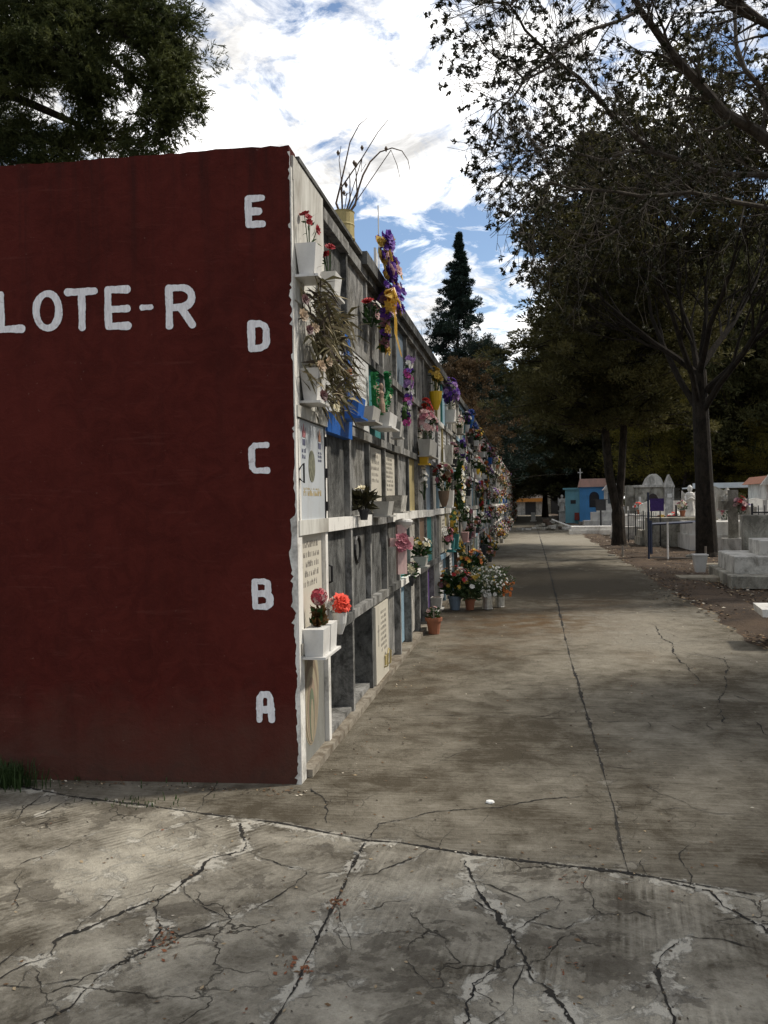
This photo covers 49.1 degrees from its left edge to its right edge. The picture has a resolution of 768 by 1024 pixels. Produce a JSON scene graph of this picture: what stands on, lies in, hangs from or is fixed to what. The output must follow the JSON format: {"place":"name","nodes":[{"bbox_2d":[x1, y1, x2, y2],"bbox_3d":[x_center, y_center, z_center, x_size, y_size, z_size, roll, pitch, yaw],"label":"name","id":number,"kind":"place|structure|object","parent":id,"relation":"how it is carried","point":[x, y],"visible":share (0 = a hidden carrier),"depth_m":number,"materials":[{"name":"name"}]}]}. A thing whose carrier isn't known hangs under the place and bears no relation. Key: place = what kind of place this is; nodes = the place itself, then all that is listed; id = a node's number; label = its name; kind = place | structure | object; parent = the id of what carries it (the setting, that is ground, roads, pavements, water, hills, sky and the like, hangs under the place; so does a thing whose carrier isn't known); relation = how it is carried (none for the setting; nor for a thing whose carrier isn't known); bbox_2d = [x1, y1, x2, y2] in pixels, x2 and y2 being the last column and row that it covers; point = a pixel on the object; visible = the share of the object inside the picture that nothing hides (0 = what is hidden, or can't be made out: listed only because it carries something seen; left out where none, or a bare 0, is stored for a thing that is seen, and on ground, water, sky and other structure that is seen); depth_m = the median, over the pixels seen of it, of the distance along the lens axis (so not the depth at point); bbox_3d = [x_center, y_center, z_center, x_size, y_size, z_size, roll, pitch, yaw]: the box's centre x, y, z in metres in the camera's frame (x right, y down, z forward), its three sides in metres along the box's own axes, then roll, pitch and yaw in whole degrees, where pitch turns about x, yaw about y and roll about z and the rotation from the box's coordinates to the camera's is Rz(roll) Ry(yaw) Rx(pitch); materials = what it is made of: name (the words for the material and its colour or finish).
{"place":"outdoors","nodes":[
{"label":"outdoors","id":0,"kind":"place"},
{"bbox_2d":[0,515,767,1023],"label":"concrete path","id":1,"kind":"structure","parent":0,"point":[498,675],"depth_m":3.75,"materials":[{"name":"concrete"}]},
{"bbox_2d":[0,757,60,792],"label":"grass tuft","id":2,"kind":"object","parent":1,"relation":"on","point":[9,777],"visible":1,"depth_m":4.69,"materials":[{"name":"plant"}]},
{"bbox_2d":[44,684,712,1012],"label":"dead leaves","id":3,"kind":"object","parent":1,"relation":"on","point":[296,958],"visible":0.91,"depth_m":2.99,"materials":[{"name":"brown plant"}]},
{"bbox_2d":[0,523,767,1023],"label":"path cracks","id":4,"kind":"object","parent":1,"relation":"on","point":[550,991],"visible":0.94,"depth_m":3.37,"materials":[{"name":"concrete"}]},
{"bbox_2d":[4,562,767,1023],"bbox_3d":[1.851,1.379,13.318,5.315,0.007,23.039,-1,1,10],"label":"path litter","id":5,"kind":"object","parent":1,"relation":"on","point":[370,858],"visible":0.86,"depth_m":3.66,"materials":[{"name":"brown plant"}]},
{"bbox_2d":[11,686,767,1023],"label":"crack grit","id":6,"kind":"object","parent":1,"relation":"on","point":[469,886],"visible":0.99,"depth_m":3.25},
{"bbox_2d":[424,606,441,633],"bbox_3d":[0.578,1.275,9.933,0.232,0.324,0.232,-1,1,10],"label":"terracotta pot","id":7,"kind":"object","parent":1,"relation":"on","point":[433,625],"visible":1,"depth_m":9.87,"materials":[{"name":"orange ceramic"}]},
{"bbox_2d":[437,565,471,609],"bbox_3d":[1.027,1.085,12.093,0.539,0.645,0.576,-1,1,10],"label":"floor bouquet","id":8,"kind":"object","parent":1,"relation":"on","point":[447,584],"visible":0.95,"depth_m":12.00,"materials":[{"name":"red plant"}]},
{"bbox_2d":[454,573,485,609],"bbox_3d":[1.239,1.137,12.064,0.496,0.536,0.484,-1,1,10],"label":"floor bouquet","id":9,"kind":"object","parent":1,"relation":"on","point":[469,600],"visible":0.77,"depth_m":11.99,"materials":[{"name":"white plant"}]},
{"bbox_2d":[456,548,485,575],"bbox_3d":[1.506,0.999,14.476,0.513,0.755,0.502,-1,1,10],"label":"floor bouquet","id":10,"kind":"object","parent":1,"relation":"on","point":[468,559],"visible":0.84,"depth_m":14.41,"materials":[{"name":"orange plant"}]},
{"bbox_2d":[479,533,490,557],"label":"dark bucket flowers","id":11,"kind":"object","parent":1,"relation":"on","point":[486,540],"visible":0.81,"depth_m":22.68,"materials":[{"name":"red plant"}]},
{"bbox_2d":[468,564,515,609],"bbox_3d":[1.524,1.081,12.145,0.791,0.635,0.751,-1,1,10],"label":"wildflower bouquet","id":12,"kind":"object","parent":1,"relation":"on","point":[490,591],"visible":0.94,"depth_m":12.04,"materials":[{"name":"white plant"}]},
{"bbox_2d":[516,519,570,529],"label":"rubble pile","id":13,"kind":"object","parent":1,"relation":"on","point":[548,523],"visible":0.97,"depth_m":44.33,"materials":[{"name":"stone"}]},
{"bbox_2d":[4,0,767,497],"label":"sky","id":14,"kind":"structure","parent":0,"point":[304,76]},
{"bbox_2d":[549,503,767,647],"bbox_3d":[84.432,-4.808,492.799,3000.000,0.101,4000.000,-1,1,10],"label":"ground","id":15,"kind":"structure","parent":0,"point":[752,621],"depth_m":14.39,"materials":[{"name":"soil"}]},
{"bbox_2d":[0,0,232,165],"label":"juniper tree","id":16,"kind":"object","parent":15,"relation":"on","point":[47,46],"visible":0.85,"depth_m":10.01,"materials":[{"name":"green plant"}]},
{"bbox_2d":[0,145,515,784],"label":"columbarium","id":17,"kind":"structure","parent":15,"relation":"on","point":[184,531],"depth_m":4.75,"materials":[{"name":"paint"}]},
{"bbox_2d":[295,210,326,285],"bbox_3d":[-0.420,-1.507,4.748,0.139,0.401,0.204,-1,1,10],"label":"rose planter","id":18,"kind":"object","parent":17,"relation":"attached to","point":[309,254],"visible":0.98,"depth_m":4.68,"materials":[{"name":"white ceramic"}]},
{"bbox_2d":[297,417,328,519],"bbox_3d":[-0.431,-0.243,5.027,0.073,0.608,0.674,-1,1,10],"label":"niche door","id":19,"kind":"structure","parent":17,"relation":"in","point":[313,441],"depth_m":5.04,"materials":[{"name":"stone"}]},
{"bbox_2d":[300,367,329,406],"bbox_3d":[-0.401,-0.720,4.855,0.122,0.202,0.224,-1,1,10],"label":"wall planter","id":20,"kind":"object","parent":17,"relation":"attached to","point":[311,399],"visible":0.83,"depth_m":4.77,"materials":[{"name":"white plastic"}]},
{"bbox_2d":[302,587,340,659],"bbox_3d":[-0.367,0.630,4.886,0.146,0.388,0.390,-1,1,10],"label":"twin planter","id":21,"kind":"object","parent":17,"relation":"attached to","point":[320,636],"visible":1,"depth_m":4.81,"materials":[{"name":"ceramic"}]},
{"bbox_2d":[319,243,344,304],"bbox_3d":[-0.339,-1.494,5.229,0.143,0.361,0.204,-1,1,10],"label":"rose planter","id":22,"kind":"object","parent":17,"relation":"attached to","point":[335,284],"visible":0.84,"depth_m":5.20,"materials":[{"name":"ceramic"}]},
{"bbox_2d":[298,265,372,431],"bbox_3d":[-0.297,-0.919,4.926,0.330,0.962,1.444,-1,1,10],"label":"dried bouquet","id":23,"kind":"object","parent":17,"relation":"hanging from","point":[329,331],"visible":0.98,"depth_m":4.90,"materials":[{"name":"beige plant"}]},
{"bbox_2d":[327,592,350,633],"bbox_3d":[-0.285,0.645,5.372,0.165,0.267,0.161,0,1,44],"label":"carnation vase","id":24,"kind":"object","parent":17,"relation":"attached to","point":[339,606],"visible":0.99,"depth_m":5.32,"materials":[{"name":"red plastic"}]},
{"bbox_2d":[340,396,367,421],"bbox_3d":[-0.212,-0.719,5.866,0.152,0.152,0.264,-1,1,10],"label":"wall planter","id":25,"kind":"object","parent":17,"relation":"attached to","point":[360,407],"visible":0.52,"depth_m":5.77,"materials":[{"name":"plastic"}]},
{"bbox_2d":[351,484,382,519],"bbox_3d":[-0.153,-0.078,6.242,0.300,0.276,0.322,-1,1,10],"label":"white rose bunch","id":26,"kind":"object","parent":17,"relation":"attached to","point":[366,498],"visible":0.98,"depth_m":6.22,"materials":[{"name":"beige plant"}]},
{"bbox_2d":[356,406,382,425],"bbox_3d":[-0.117,-0.731,6.391,0.162,0.122,0.324,-1,1,10],"label":"wall planter","id":27,"kind":"object","parent":17,"relation":"attached to","point":[372,414],"visible":0.71,"depth_m":6.27,"materials":[{"name":"concrete"}]},
{"bbox_2d":[361,297,382,326],"bbox_3d":[-0.096,-1.587,6.668,0.191,0.240,0.206,-1,1,10],"label":"rose bunch","id":28,"kind":"object","parent":17,"relation":"hanging from","point":[376,317],"visible":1,"depth_m":6.64,"materials":[{"name":"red plant"}]},
{"bbox_2d":[335,118,409,241],"bbox_3d":[-0.108,-2.492,6.249,0.582,0.943,0.348,-1,1,10],"label":"potted plant","id":29,"kind":"object","parent":17,"relation":"on","point":[346,215],"visible":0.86,"depth_m":6.24,"materials":[{"name":"brown plant"}]},
{"bbox_2d":[370,371,393,415],"bbox_3d":[-0.004,-1.009,7.071,0.107,0.446,0.827,-1,1,10],"label":"green garland","id":30,"kind":"object","parent":17,"relation":"attached to","point":[379,401],"visible":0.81,"depth_m":6.82,"materials":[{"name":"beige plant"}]},
{"bbox_2d":[373,501,395,516],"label":"ledge planter","id":31,"kind":"object","parent":17,"relation":"attached to","point":[385,509],"visible":0.86,"depth_m":6.87,"materials":[{"name":"concrete"}]},
{"bbox_2d":[371,412,398,431],"bbox_3d":[0.013,-0.762,7.124,0.172,0.132,0.424,-1,1,10],"label":"wall planter","id":32,"kind":"object","parent":17,"relation":"attached to","point":[388,420],"visible":0.88,"depth_m":6.96,"materials":[{"name":"white concrete"}]},
{"bbox_2d":[376,287,401,356],"bbox_3d":[0.046,-1.621,7.074,0.213,0.640,0.594,-1,1,-11],"label":"purple garland","id":33,"kind":"object","parent":17,"relation":"hanging from","point":[387,299],"visible":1,"depth_m":7.18,"materials":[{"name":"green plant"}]},
{"bbox_2d":[374,205,406,315],"bbox_3d":[0.062,-2.231,7.419,0.292,1.129,0.756,-1,1,-2],"label":"purple wreath","id":34,"kind":"object","parent":17,"relation":"on","point":[392,270],"visible":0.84,"depth_m":7.19,"materials":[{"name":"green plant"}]},
{"bbox_2d":[386,495,408,512],"bbox_3d":[0.124,-0.072,7.737,0.162,0.162,0.364,-1,1,10],"label":"ledge planter","id":35,"kind":"object","parent":17,"relation":"attached to","point":[400,502],"visible":0.88,"depth_m":7.58,"materials":[{"name":"concrete"}]},
{"bbox_2d":[391,421,404,439],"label":"wall planter","id":36,"kind":"object","parent":17,"relation":"attached to","point":[397,435],"visible":0.69,"depth_m":7.92,"materials":[{"name":"concrete"}]},
{"bbox_2d":[389,525,413,573],"bbox_3d":[0.176,0.347,7.786,0.260,0.460,0.082,-1,1,-32],"label":"pink cross","id":37,"kind":"object","parent":17,"relation":"attached to","point":[402,542],"visible":1,"depth_m":7.78,"materials":[{"name":"fabric"}]},
{"bbox_2d":[400,355,415,426],"bbox_3d":[0.249,-1.249,8.601,0.140,0.783,0.534,-1,1,10],"label":"lilac garland","id":38,"kind":"object","parent":17,"relation":"hanging from","point":[409,391],"visible":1,"depth_m":8.61,"materials":[{"name":"purple plant"}]},
{"bbox_2d":[401,561,420,585],"bbox_3d":[0.285,0.628,8.622,0.232,0.262,0.236,-1,1,23],"label":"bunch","id":39,"kind":"object","parent":17,"relation":"attached to","point":[412,567],"visible":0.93,"depth_m":8.59,"materials":[{"name":"white plant"}]},
{"bbox_2d":[410,537,431,567],"bbox_3d":[0.404,0.434,9.289,0.301,0.347,0.315,-1,1,-29],"label":"yellow daisy bunch","id":40,"kind":"object","parent":17,"relation":"in","point":[419,548],"visible":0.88,"depth_m":9.21,"materials":[{"name":"green plant"}]},
{"bbox_2d":[419,465,428,499],"bbox_3d":[0.475,-0.370,10.049,0.125,0.454,0.132,-1,1,10],"label":"tinsel bunch","id":41,"kind":"object","parent":17,"relation":"attached to","point":[424,481],"visible":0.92,"depth_m":10.04,"materials":[{"name":"white"}]},
{"bbox_2d":[417,409,438,459],"bbox_3d":[0.517,-0.942,10.095,0.292,0.585,0.774,-1,1,10],"label":"pink flower box","id":42,"kind":"object","parent":17,"relation":"attached to","point":[427,447],"visible":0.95,"depth_m":9.92,"materials":[{"name":"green plant"}]},
{"bbox_2d":[427,366,443,409],"bbox_3d":[0.678,-1.624,10.979,0.218,0.582,0.209,-1,1,-32],"label":"yellow vase","id":43,"kind":"object","parent":17,"relation":"attached to","point":[435,395],"visible":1,"depth_m":10.93,"materials":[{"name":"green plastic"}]},
{"bbox_2d":[431,596,443,609],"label":"wall planter","id":44,"kind":"object","parent":17,"relation":"attached to","point":[436,601],"visible":0.79,"depth_m":10.46,"materials":[{"name":"concrete"}]},
{"bbox_2d":[433,462,453,506],"bbox_3d":[0.799,-0.377,11.417,0.339,0.618,0.293,-1,1,-17],"label":"crimson bunch","id":45,"kind":"object","parent":17,"relation":"attached to","point":[443,496],"visible":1,"depth_m":11.38,"materials":[{"name":"red plant"}]},
{"bbox_2d":[442,526,453,544],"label":"pink low bunch","id":46,"kind":"object","parent":17,"relation":"hanging from","point":[446,535],"visible":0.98,"depth_m":12.34,"materials":[{"name":"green plant"}]},
{"bbox_2d":[444,445,454,464],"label":"wall planter","id":47,"kind":"object","parent":17,"relation":"attached to","point":[448,449],"visible":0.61,"depth_m":12.79,"materials":[{"name":"concrete"}]},
{"bbox_2d":[442,377,459,423],"bbox_3d":[1.047,-1.751,13.120,0.299,0.720,0.299,-1,1,10],"label":"violet bunch","id":48,"kind":"object","parent":17,"relation":"hanging from","point":[450,412],"visible":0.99,"depth_m":13.07,"materials":[{"name":"purple plant"}]},
{"bbox_2d":[450,441,461,466],"bbox_3d":[1.173,-0.962,13.995,0.282,0.430,0.336,-1,1,14],"label":"flower bunch","id":49,"kind":"object","parent":17,"relation":"attached to","point":[456,449],"visible":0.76,"depth_m":13.94,"materials":[{"name":"pink plant"}]},
{"bbox_2d":[449,510,468,570],"bbox_3d":[1.351,0.640,14.855,0.199,1.373,2.982,-1,1,10],"label":"yellow garland","id":50,"kind":"object","parent":17,"relation":"hanging from","point":[453,518],"visible":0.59,"depth_m":13.75,"materials":[{"name":"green plant"}]},
{"bbox_2d":[455,458,465,513],"bbox_3d":[1.312,-0.448,14.252,0.152,0.984,1.058,-1,1,10],"label":"flower wreath","id":51,"kind":"object","parent":17,"relation":"attached to","point":[460,471],"visible":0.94,"depth_m":14.08,"materials":[{"name":"white plant"}]},
{"bbox_2d":[460,438,467,481],"bbox_3d":[1.512,-0.983,15.915,0.192,0.852,0.272,-1,1,10],"label":"hanging garland","id":52,"kind":"object","parent":17,"relation":"hanging from","point":[463,453],"visible":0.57,"depth_m":15.89,"materials":[{"name":"purple plant"}]},
{"bbox_2d":[458,506,470,529],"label":"flower bunch","id":53,"kind":"object","parent":17,"relation":"attached to","point":[464,516],"visible":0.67,"depth_m":15.61,"materials":[{"name":"white plant"}]},
{"bbox_2d":[440,355,529,477],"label":"brown tree","id":54,"kind":"object","parent":15,"relation":"on","point":[466,366],"visible":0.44,"depth_m":49.60,"materials":[{"name":"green plant"}]},
{"bbox_2d":[424,230,572,483],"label":"spire conifer","id":55,"kind":"object","parent":15,"relation":"on","point":[457,293],"visible":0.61,"depth_m":53.95,"materials":[{"name":"green plant"}]},
{"bbox_2d":[467,334,542,498],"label":"evergreen tree","id":56,"kind":"object","parent":15,"relation":"on","point":[498,380],"visible":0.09,"depth_m":60.38,"materials":[{"name":"green plant"}]},
{"bbox_2d":[495,377,537,501],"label":"evergreen tree","id":57,"kind":"object","parent":15,"relation":"on","point":[522,444],"visible":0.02,"depth_m":76.42,"materials":[{"name":"green plant"}]},
{"bbox_2d":[516,494,542,514],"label":"building","id":58,"kind":"structure","parent":15,"relation":"on","point":[527,506],"depth_m":95.99,"materials":[{"name":"stone"}]},
{"bbox_2d":[525,502,535,514],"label":"doorway","id":59,"kind":"structure","parent":58,"relation":"in","point":[530,507],"depth_m":96.05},
{"bbox_2d":[511,366,558,516],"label":"evergreen tree","id":60,"kind":"object","parent":15,"relation":"on","point":[545,512],"visible":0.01,"depth_m":79.74,"materials":[{"name":"green plant"}]},
{"bbox_2d":[503,336,589,519],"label":"evergreen tree","id":61,"kind":"object","parent":15,"relation":"on","point":[545,483],"visible":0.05,"depth_m":67.40,"materials":[{"name":"green plant"}]},
{"bbox_2d":[547,495,558,513],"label":"building","id":62,"kind":"structure","parent":15,"relation":"on","point":[553,507],"depth_m":98.04,"materials":[{"name":"concrete"}]},
{"bbox_2d":[558,495,565,521],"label":"statue","id":63,"kind":"object","parent":15,"relation":"on","point":[561,504],"visible":0.94,"depth_m":59.85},
{"bbox_2d":[506,313,647,482],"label":"evergreen tree","id":64,"kind":"object","parent":15,"relation":"on","point":[516,358],"visible":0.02,"depth_m":64.41,"materials":[{"name":"green plant"}]},
{"bbox_2d":[515,254,651,497],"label":"evergreen tree","id":65,"kind":"object","parent":15,"relation":"on","point":[563,457],"visible":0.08,"depth_m":61.45,"materials":[{"name":"green plant"}]},
{"bbox_2d":[563,469,606,523],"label":"blue chapel","id":66,"kind":"structure","parent":15,"relation":"on","point":[580,503],"depth_m":56.16,"materials":[{"name":"paint"}]},
{"bbox_2d":[569,526,610,534],"bbox_3d":[9.841,0.835,38.554,2.600,0.380,1.100,-1,1,10],"label":"grave","id":67,"kind":"object","parent":15,"relation":"on","point":[603,530],"visible":0.54,"depth_m":38.12,"materials":[{"name":"stone"}]},
{"bbox_2d":[423,0,767,331],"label":"overhanging tree","id":68,"kind":"object","parent":15,"relation":"on","point":[739,9],"visible":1,"depth_m":10.99,"materials":[{"name":"green plant"}]},
{"bbox_2d":[583,484,624,525],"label":"niche tomb","id":69,"kind":"object","parent":15,"relation":"on","point":[594,520],"visible":0.36,"depth_m":49.86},
{"bbox_2d":[471,127,754,546],"bbox_3d":[7.738,-5.707,27.813,8.470,13.969,8.620,-1,1,-24],"label":"evergreen tree","id":70,"kind":"object","parent":15,"relation":"on","point":[606,381],"visible":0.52,"depth_m":26.77,"materials":[{"name":"green plant"}]},
{"bbox_2d":[610,526,640,539],"bbox_3d":[9.691,0.828,33.505,1.200,0.500,1.000,-1,1,10],"label":"grave","id":71,"kind":"object","parent":15,"relation":"on","point":[632,531],"visible":0.29,"depth_m":33.05,"materials":[{"name":"stone"}]},
{"bbox_2d":[507,0,767,557],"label":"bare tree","id":72,"kind":"object","parent":15,"relation":"on","point":[700,399],"visible":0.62,"depth_m":22.26,"materials":[{"name":"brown plant"}]},
{"bbox_2d":[634,529,644,545],"bbox_3d":[9.656,0.870,29.300,1.600,0.500,1.600,-1,1,10],"label":"grave","id":73,"kind":"object","parent":15,"relation":"on","point":[639,539],"visible":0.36,"depth_m":29.05,"materials":[{"name":"stone"}]},
{"bbox_2d":[628,510,660,545],"bbox_3d":[9.035,0.543,29.259,0.044,1.176,3.546,-1,1,0],"label":"grave railing","id":74,"kind":"object","parent":15,"relation":"on","point":[639,515],"visible":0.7,"depth_m":29.68,"materials":[{"name":"metal"}]},
{"bbox_2d":[625,474,674,516],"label":"stone chapel","id":75,"kind":"structure","parent":15,"relation":"on","point":[654,486],"depth_m":44.09,"materials":[{"name":"stone"}]},
{"bbox_2d":[636,500,664,528],"bbox_3d":[10.742,0.279,33.499,1.400,1.560,1.000,-1,1,10],"label":"grave","id":76,"kind":"object","parent":15,"relation":"on","point":[642,507],"visible":0.26,"depth_m":33.78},
{"bbox_2d":[647,492,663,558],"bbox_3d":[6.897,0.358,21.316,0.404,1.720,0.048,-1,1,10],"label":"purple banner","id":77,"kind":"object","parent":15,"relation":"on","point":[656,504],"visible":0.88,"depth_m":21.31,"materials":[{"name":"fabric"}]},
{"bbox_2d":[593,388,721,485],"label":"light tree","id":78,"kind":"object","parent":15,"relation":"on","point":[638,435],"visible":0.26,"depth_m":46.75,"materials":[{"name":"green plant"}]},
{"bbox_2d":[603,247,732,497],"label":"evergreen tree","id":79,"kind":"object","parent":15,"relation":"on","point":[641,454],"depth_m":59.26,"materials":[{"name":"green plant"}]},
{"bbox_2d":[649,520,694,553],"bbox_3d":[8.754,0.697,25.010,3.137,0.963,0.116,-2,1,-41],"label":"blue rail","id":80,"kind":"object","parent":15,"relation":"on","point":[662,523],"visible":0.42,"depth_m":24.20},
{"bbox_2d":[584,534,767,651],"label":"leaf litter","id":81,"kind":"object","parent":15,"relation":"on","point":[731,591],"visible":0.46,"depth_m":14.14,"materials":[{"name":"brown plant"}]},
{"bbox_2d":[643,517,717,546],"bbox_3d":[9.956,0.651,28.199,2.300,0.950,1.400,-1,1,10],"label":"grave","id":82,"kind":"object","parent":15,"relation":"on","point":[674,529],"visible":0.36,"depth_m":27.65,"materials":[{"name":"stone"}]},
{"bbox_2d":[681,485,694,516],"bbox_3d":[12.027,-0.009,33.003,0.619,2.102,0.597,-1,1,10],"label":"statue","id":83,"kind":"object","parent":15,"relation":"on","point":[688,497],"visible":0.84,"depth_m":32.90,"materials":[{"name":"stone"}]},
{"bbox_2d":[611,263,767,492],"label":"evergreen tree","id":84,"kind":"object","parent":15,"relation":"on","point":[722,469],"visible":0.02,"depth_m":47.08,"materials":[{"name":"green plant"}]},
{"bbox_2d":[637,363,743,491],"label":"light tree","id":85,"kind":"object","parent":15,"relation":"on","point":[684,464],"visible":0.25,"depth_m":45.36,"materials":[{"name":"green plant"}]},
{"bbox_2d":[675,575,719,581],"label":"grave slab","id":86,"kind":"structure","parent":15,"relation":"on","point":[710,578],"depth_m":15.80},
{"bbox_2d":[691,554,708,571],"bbox_3d":[6.369,1.029,16.938,0.290,0.360,0.290,-1,1,10],"label":"white pot","id":87,"kind":"object","parent":15,"relation":"on","point":[699,562],"visible":1,"depth_m":16.83,"materials":[{"name":"plastic"}]},
{"bbox_2d":[678,520,739,549],"bbox_3d":[10.883,0.704,26.294,2.900,0.850,2.200,-1,1,10],"label":"grave","id":88,"kind":"object","parent":15,"relation":"on","point":[686,536],"visible":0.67,"depth_m":25.52,"materials":[{"name":"stone"}]},
{"bbox_2d":[654,211,767,497],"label":"evergreen tree","id":89,"kind":"object","parent":15,"relation":"on","point":[732,385],"visible":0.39,"depth_m":43.94,"materials":[{"name":"green plant"}]},
{"bbox_2d":[682,482,747,488],"bbox_3d":[15.093,-0.159,36.771,3.500,2.220,2.240,-1,1,10],"label":"blue canopy","id":90,"kind":"object","parent":15,"relation":"on","point":[731,485],"visible":0.22,"depth_m":35.70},
{"bbox_2d":[714,486,724,519],"bbox_3d":[12.196,0.054,30.694,1.800,2.015,1.400,-1,1,10],"label":"grave","id":91,"kind":"object","parent":15,"relation":"on","point":[719,491],"visible":0.09,"depth_m":31.12,"materials":[{"name":"stone"}]},
{"bbox_2d":[717,488,728,519],"bbox_3d":[11.033,0.168,27.005,0.560,1.902,0.540,-1,1,10],"label":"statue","id":92,"kind":"object","parent":15,"relation":"on","point":[723,498],"visible":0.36,"depth_m":26.96,"materials":[{"name":"stone"}]},
{"bbox_2d":[718,490,747,549],"bbox_3d":[9.980,0.267,24.005,0.792,1.800,0.400,-1,1,10],"label":"grave cross","id":93,"kind":"object","parent":15,"relation":"on","point":[732,541],"visible":0.8,"depth_m":23.94,"materials":[{"name":"stone"}]},
{"bbox_2d":[733,496,747,513],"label":"grave flowers","id":94,"kind":"object","parent":93,"relation":"hanging from","point":[737,500],"visible":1,"depth_m":23.77,"materials":[{"name":"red plant"}]},
{"bbox_2d":[709,515,767,588],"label":"step tomb","id":95,"kind":"object","parent":15,"relation":"on","point":[746,566],"visible":0.97,"depth_m":15.22,"materials":[{"name":"stone"}]},
{"bbox_2d":[722,417,767,494],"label":"light tree","id":96,"kind":"object","parent":15,"relation":"on","point":[760,429],"visible":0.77,"depth_m":43.49,"materials":[{"name":"green plant"}]},
{"bbox_2d":[724,234,767,462],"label":"evergreen tree","id":97,"kind":"object","parent":15,"relation":"on","point":[758,302],"visible":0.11,"depth_m":43.88,"materials":[{"name":"green plant"}]},
{"bbox_2d":[738,498,756,537],"bbox_3d":[10.725,0.369,25.006,0.682,1.550,0.400,-1,1,10],"label":"grave cross","id":98,"kind":"object","parent":15,"relation":"on","point":[748,511],"visible":0.27,"depth_m":24.93,"materials":[{"name":"stone"}]},
{"bbox_2d":[738,498,767,515],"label":"grave","id":99,"kind":"object","parent":15,"relation":"on","point":[756,502],"visible":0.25,"depth_m":28.02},
{"bbox_2d":[742,475,767,499],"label":"white chapel","id":100,"kind":"structure","parent":15,"relation":"on","point":[757,487],"depth_m":32.31,"materials":[{"name":"paint"}]},
{"bbox_2d":[753,603,767,616],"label":"stone bench","id":101,"kind":"object","parent":15,"relation":"on","point":[761,609],"visible":1,"depth_m":8.80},
{"label":"red soil","id":102,"kind":"structure","parent":15,"relation":"on","visible":0},
{"bbox_2d":[594,499,607,525],"bbox_3d":[10.144,0.192,39.270,0.620,1.580,0.080,-1,1,10],"label":"post sign","id":103,"kind":"object","parent":102,"relation":"on","point":[600,505],"visible":0.88,"depth_m":39.24,"materials":[{"name":"metal"}]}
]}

